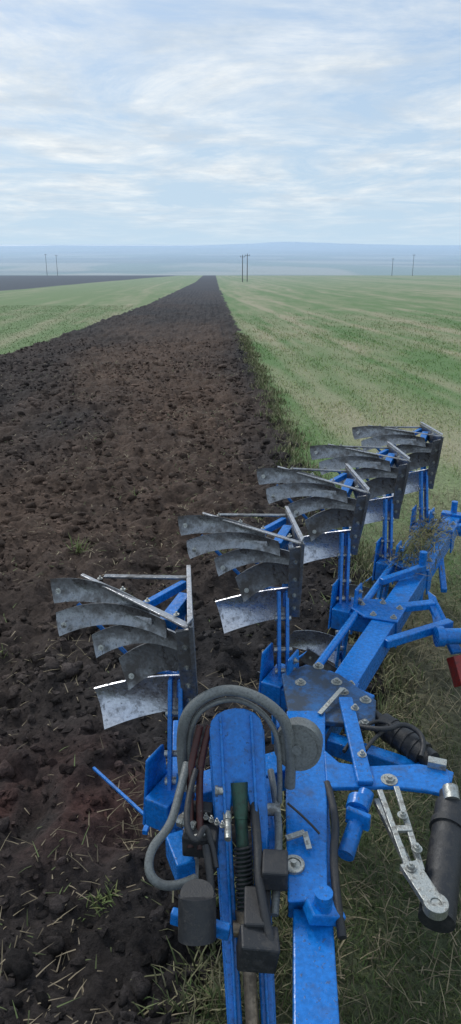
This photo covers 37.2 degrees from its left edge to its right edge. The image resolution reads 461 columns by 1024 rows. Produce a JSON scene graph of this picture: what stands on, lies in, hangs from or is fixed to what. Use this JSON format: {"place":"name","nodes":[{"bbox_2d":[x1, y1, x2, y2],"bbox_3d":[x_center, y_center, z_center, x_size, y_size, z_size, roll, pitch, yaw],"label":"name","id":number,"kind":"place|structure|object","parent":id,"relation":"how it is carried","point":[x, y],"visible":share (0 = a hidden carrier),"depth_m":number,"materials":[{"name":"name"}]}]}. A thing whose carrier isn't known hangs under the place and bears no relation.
{"place":"outdoors","nodes":[
{"label":"outdoors","id":0,"kind":"place"},
{"bbox_2d":[0,305,133,353],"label":"grass","id":1,"kind":"structure","parent":0,"point":[55,320],"depth_m":47.30,"materials":[{"name":"green plant"}]},
{"bbox_2d":[0,242,460,1023],"bbox_3d":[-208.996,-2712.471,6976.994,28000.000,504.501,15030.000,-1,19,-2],"label":"ground","id":2,"kind":"structure","parent":0,"point":[172,296],"depth_m":10.50,"materials":[{"name":"brown soil"}]},
{"bbox_2d":[6,623,126,725],"bbox_3d":[-1.507,1.295,5.893,1.501,0.286,1.962,16,25,39],"label":"straw","id":3,"kind":"object","parent":2,"relation":"on","point":[54,669],"visible":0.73,"depth_m":5.85,"materials":[{"name":"beige plant"}]},
{"bbox_2d":[0,835,140,1015],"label":"straw","id":4,"kind":"object","parent":2,"relation":"on","point":[36,898],"visible":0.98,"depth_m":3.67,"materials":[{"name":"beige plant"}]},
{"bbox_2d":[67,533,92,554],"bbox_3d":[-1.772,0.405,8.119,0.386,0.218,0.406,-1,19,-2],"label":"grass tuft","id":5,"kind":"object","parent":2,"relation":"on","point":[79,548],"visible":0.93,"depth_m":8.18,"materials":[{"name":"green plant"}]},
{"bbox_2d":[77,875,122,928],"bbox_3d":[-0.702,2.093,3.676,0.247,0.167,0.261,11,22,28],"label":"grass tuft","id":6,"kind":"object","parent":2,"relation":"on","point":[98,896],"visible":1,"depth_m":3.69,"materials":[{"name":"green plant"}]},
{"bbox_2d":[57,738,166,859],"bbox_3d":[-0.592,1.824,4.396,0.936,0.210,1.142,6,20,18],"label":"straw","id":7,"kind":"object","parent":2,"relation":"on","point":[125,811],"visible":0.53,"depth_m":4.24,"materials":[{"name":"beige plant"}]},
{"bbox_2d":[93,767,149,834],"bbox_3d":[-0.657,1.732,4.184,0.089,0.084,0.742,-13,23,-32],"label":"skimmer bar","id":8,"kind":"object","parent":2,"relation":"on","point":[146,828],"visible":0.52,"depth_m":4.16,"materials":[{"name":"blue paint"}]},
{"bbox_2d":[50,565,197,790],"bbox_3d":[-0.533,0.862,3.403,0.749,1.000,0.679,-2,19,-1],"label":"plough body","id":9,"kind":"object","parent":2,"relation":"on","point":[140,690],"visible":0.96,"depth_m":3.34,"materials":[{"name":"metal"}]},
{"bbox_2d":[0,337,389,1023],"bbox_3d":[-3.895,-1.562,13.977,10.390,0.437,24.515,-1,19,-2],"label":"soil clods","id":10,"kind":"object","parent":2,"relation":"on","point":[18,963],"visible":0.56,"depth_m":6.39,"materials":[{"name":"brown soil"}]},
{"bbox_2d":[148,644,266,757],"bbox_3d":[0.140,1.546,5.159,1.429,0.240,1.753,17,26,40],"label":"straw","id":11,"kind":"object","parent":2,"relation":"on","point":[231,704],"visible":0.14,"depth_m":5.35,"materials":[{"name":"brown plant"}]},
{"bbox_2d":[0,359,460,1023],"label":"straw","id":12,"kind":"object","parent":2,"relation":"on","point":[28,1019],"visible":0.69,"depth_m":4.01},
{"bbox_2d":[178,506,304,677],"bbox_3d":[0.052,0.546,4.303,0.749,1.000,0.679,-2,18,-1],"label":"plough body","id":13,"kind":"object","parent":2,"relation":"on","point":[253,603],"visible":0.98,"depth_m":4.24,"materials":[{"name":"metal"}]},
{"bbox_2d":[245,254,249,281],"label":"utility pole","id":14,"kind":"object","parent":2,"relation":"on","point":[247,255],"visible":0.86,"depth_m":192.10,"materials":[{"name":"grey wood"}]},
{"bbox_2d":[131,332,455,1023],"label":"grass tufts","id":15,"kind":"object","parent":2,"relation":"on","point":[203,992],"visible":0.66,"depth_m":5.35,"materials":[{"name":"green plant"}]},
{"bbox_2d":[165,550,460,1023],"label":"headstock frame","id":16,"kind":"object","parent":2,"relation":"on","point":[313,913],"visible":0.81,"depth_m":2.97,"materials":[{"name":"blue metal"}]},
{"bbox_2d":[186,724,203,847],"bbox_3d":[-0.160,1.139,2.864,0.060,0.369,0.345,2,20,5],"label":"feed hose","id":17,"kind":"object","parent":16,"relation":"attached to","point":[195,746],"visible":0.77,"depth_m":2.92,"materials":[{"name":"black rubber"}]},
{"bbox_2d":[144,761,196,890],"bbox_3d":[-0.236,1.269,2.788,0.206,0.285,0.430,-1,19,-2],"label":"hose loop","id":18,"kind":"object","parent":17,"relation":"attached to","point":[154,880],"visible":0.99,"depth_m":2.69,"materials":[{"name":"grey rubber"}]},
{"bbox_2d":[196,724,210,849],"bbox_3d":[-0.120,1.140,2.860,0.060,0.369,0.355,2,20,5],"label":"feed hose","id":19,"kind":"object","parent":16,"relation":"attached to","point":[199,781],"visible":0.94,"depth_m":2.89,"materials":[{"name":"black rubber"}]},
{"bbox_2d":[184,768,218,868],"bbox_3d":[-0.144,1.244,2.779,0.114,0.224,0.344,-6,20,-15],"label":"hose loop","id":20,"kind":"object","parent":19,"relation":"attached to","point":[198,837],"visible":1,"depth_m":2.72,"materials":[{"name":"black rubber"}]},
{"bbox_2d":[202,844,214,892],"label":"side hose","id":21,"kind":"object","parent":16,"relation":"attached to","point":[208,864],"visible":0.53,"depth_m":2.65,"materials":[{"name":"black rubber"}]},
{"bbox_2d":[187,697,281,803],"bbox_3d":[0.019,1.036,2.997,0.422,0.455,0.140,1,20,4],"label":"hose sheath","id":22,"kind":"object","parent":16,"relation":"attached to","point":[253,706],"visible":0.89,"depth_m":2.97,"materials":[{"name":"black rubber"}]},
{"bbox_2d":[176,685,295,791],"bbox_3d":[0.025,0.987,2.985,0.522,0.470,0.151,-1,19,-2],"label":"hose sheath","id":23,"kind":"object","parent":16,"relation":"attached to","point":[269,705],"visible":0.94,"depth_m":2.94,"materials":[{"name":"grey rubber"}]},
{"bbox_2d":[231,782,250,909],"bbox_3d":[0.043,1.359,2.805,0.081,0.410,0.357,-1,19,-2],"label":"top link spindle","id":24,"kind":"object","parent":16,"relation":"attached to","point":[239,792],"visible":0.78,"depth_m":2.82,"materials":[{"name":"green metal"}]},
{"bbox_2d":[234,844,253,911],"bbox_3d":[0.056,1.476,2.757,0.075,0.236,0.189,-2,20,-5],"label":"spindle spring","id":25,"kind":"object","parent":24,"relation":"attached to","point":[237,879],"visible":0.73,"depth_m":2.74,"materials":[{"name":"black metal"}]},
{"bbox_2d":[209,708,275,1023],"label":"headstock mast","id":26,"kind":"object","parent":16,"relation":"attached to","point":[237,746],"visible":0.86,"depth_m":2.86,"materials":[{"name":"blue metal"}]},
{"bbox_2d":[233,910,258,1023],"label":"spindle joint","id":27,"kind":"object","parent":16,"relation":"attached to","point":[251,998],"visible":0.34,"depth_m":2.60,"materials":[{"name":"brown metal"}]},
{"bbox_2d":[249,802,274,940],"bbox_3d":[0.113,1.387,2.676,0.055,0.233,0.536,-2,20,-6],"label":"side hose","id":28,"kind":"object","parent":16,"relation":"attached to","point":[260,884],"visible":0.89,"depth_m":2.62,"materials":[{"name":"black rubber"}]},
{"bbox_2d":[267,768,282,916],"bbox_3d":[0.189,1.365,2.889,0.057,0.131,0.678,1,19,2],"label":"side hose","id":29,"kind":"object","parent":16,"relation":"attached to","point":[275,900],"visible":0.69,"depth_m":2.85,"materials":[{"name":"black rubber"}]},
{"bbox_2d":[274,717,322,770],"bbox_3d":[0.299,1.023,3.018,0.210,0.224,0.141,4,20,12],"label":"hose reel cover","id":30,"kind":"object","parent":16,"relation":"attached to","point":[307,747],"visible":0.81,"depth_m":2.97,"materials":[{"name":"grey metal"}]},
{"bbox_2d":[143,501,460,831],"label":"beam","id":31,"kind":"structure","parent":16,"relation":"attached to","point":[360,664],"depth_m":4.55,"materials":[{"name":"blue metal"}]},
{"bbox_2d":[169,828,198,878],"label":"plough body","id":32,"kind":"object","parent":31,"relation":"attached to","point":[196,866],"visible":0.06,"depth_m":3.60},
{"bbox_2d":[271,708,282,743],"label":"plough body","id":33,"kind":"object","parent":31,"relation":"attached to","point":[276,723],"visible":0.05,"depth_m":4.50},
{"bbox_2d":[255,630,352,679],"bbox_3d":[0.591,1.097,5.499,0.749,1.000,0.679,-1,19,-2],"label":"plough body","id":34,"kind":"object","parent":31,"relation":"attached to","point":[314,644],"visible":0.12,"depth_m":5.49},
{"bbox_2d":[282,665,375,726],"bbox_3d":[0.558,1.037,3.879,0.500,0.030,0.607,-1,19,-2],"label":"beam joint plate","id":35,"kind":"object","parent":31,"relation":"on","point":[318,690],"visible":0.66,"depth_m":3.86,"materials":[{"name":"blue metal"}]},
{"bbox_2d":[342,583,389,634],"bbox_3d":[1.078,0.819,6.285,0.749,1.000,0.679,-1,19,-2],"label":"plough body","id":36,"kind":"object","parent":31,"relation":"attached to","point":[379,594],"visible":0.06,"depth_m":6.22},
{"bbox_2d":[363,543,424,599],"bbox_3d":[1.594,0.534,7.091,0.749,1.000,0.679,-1,19,-2],"label":"plough body","id":37,"kind":"object","parent":31,"relation":"attached to","point":[374,581],"visible":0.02,"depth_m":7.15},
{"bbox_2d":[364,508,460,584],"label":"crop residue","id":38,"kind":"object","parent":31,"relation":"on","point":[421,538],"visible":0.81,"depth_m":6.04},
{"bbox_2d":[287,802,319,834],"bbox_3d":[0.305,1.289,2.880,0.174,0.059,0.017,17,26,40],"label":"side hose","id":39,"kind":"object","parent":16,"relation":"attached to","point":[304,818],"visible":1,"depth_m":2.86,"materials":[{"name":"black rubber"}]},
{"bbox_2d":[148,509,459,920],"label":"bolts and links","id":40,"kind":"object","parent":16,"relation":"attached to","point":[434,902],"visible":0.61,"depth_m":2.84,"materials":[{"name":"metal"}]},
{"bbox_2d":[178,710,460,973],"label":"hydraulic cylinders","id":41,"kind":"object","parent":16,"relation":"attached to","point":[257,951],"visible":0.78,"depth_m":2.63,"materials":[{"name":"black painted steel"},{"name":"polished steel"}]},
{"bbox_2d":[342,720,391,752],"bbox_3d":[0.700,1.140,3.497,0.130,0.040,0.352,16,25,38],"label":"side hose","id":42,"kind":"object","parent":41,"relation":"on","point":[370,742],"visible":0.64,"depth_m":3.48,"materials":[{"name":"black rubber"}]},
{"bbox_2d":[324,780,346,939],"bbox_3d":[0.431,1.399,2.840,0.054,0.103,0.750,1,20,4],"label":"side hose","id":43,"kind":"object","parent":16,"relation":"attached to","point":[337,898],"visible":0.99,"depth_m":2.73,"materials":[{"name":"black rubber"}]},
{"bbox_2d":[359,722,425,758],"bbox_3d":[0.829,1.121,3.504,0.385,0.076,0.152,13,23,33],"label":"side hose","id":44,"kind":"object","parent":16,"relation":"attached to","point":[417,731],"visible":0.98,"depth_m":3.48,"materials":[{"name":"black rubber"}]},
{"bbox_2d":[447,655,460,686],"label":"red bracket","id":45,"kind":"object","parent":16,"relation":"attached to","point":[454,663],"visible":1,"depth_m":4.55,"materials":[{"name":"metal"}]},
{"bbox_2d":[257,463,370,603],"bbox_3d":[0.577,0.203,5.189,0.749,1.000,0.679,0,21,-3],"label":"plough body","id":46,"kind":"object","parent":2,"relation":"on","point":[323,539],"visible":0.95,"depth_m":5.10,"materials":[{"name":"metal"}]},
{"bbox_2d":[171,308,460,1023],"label":"grass","id":47,"kind":"structure","parent":2,"relation":"on","point":[376,910],"depth_m":4.25,"materials":[{"name":"green plant"}]},
{"bbox_2d":[171,488,460,1023],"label":"straw","id":48,"kind":"object","parent":2,"relation":"on","point":[391,889],"visible":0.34,"depth_m":3.68,"materials":[{"name":"plant"}]},
{"bbox_2d":[310,441,410,559],"bbox_3d":[1.081,-0.054,5.973,0.749,1.000,0.679,0,19,-1],"label":"plough body","id":49,"kind":"object","parent":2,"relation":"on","point":[389,479],"visible":0.86,"depth_m":5.86,"materials":[{"name":"metal"}]},
{"bbox_2d":[352,422,443,521],"bbox_3d":[1.611,-0.330,6.782,0.749,1.000,0.679,-1,18,0],"label":"plough body","id":50,"kind":"object","parent":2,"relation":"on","point":[423,452],"visible":0.82,"depth_m":6.67,"materials":[{"name":"metal"}]},
{"bbox_2d":[0,0,460,244],"label":"sky","id":51,"kind":"structure","parent":0,"point":[123,122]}
]}

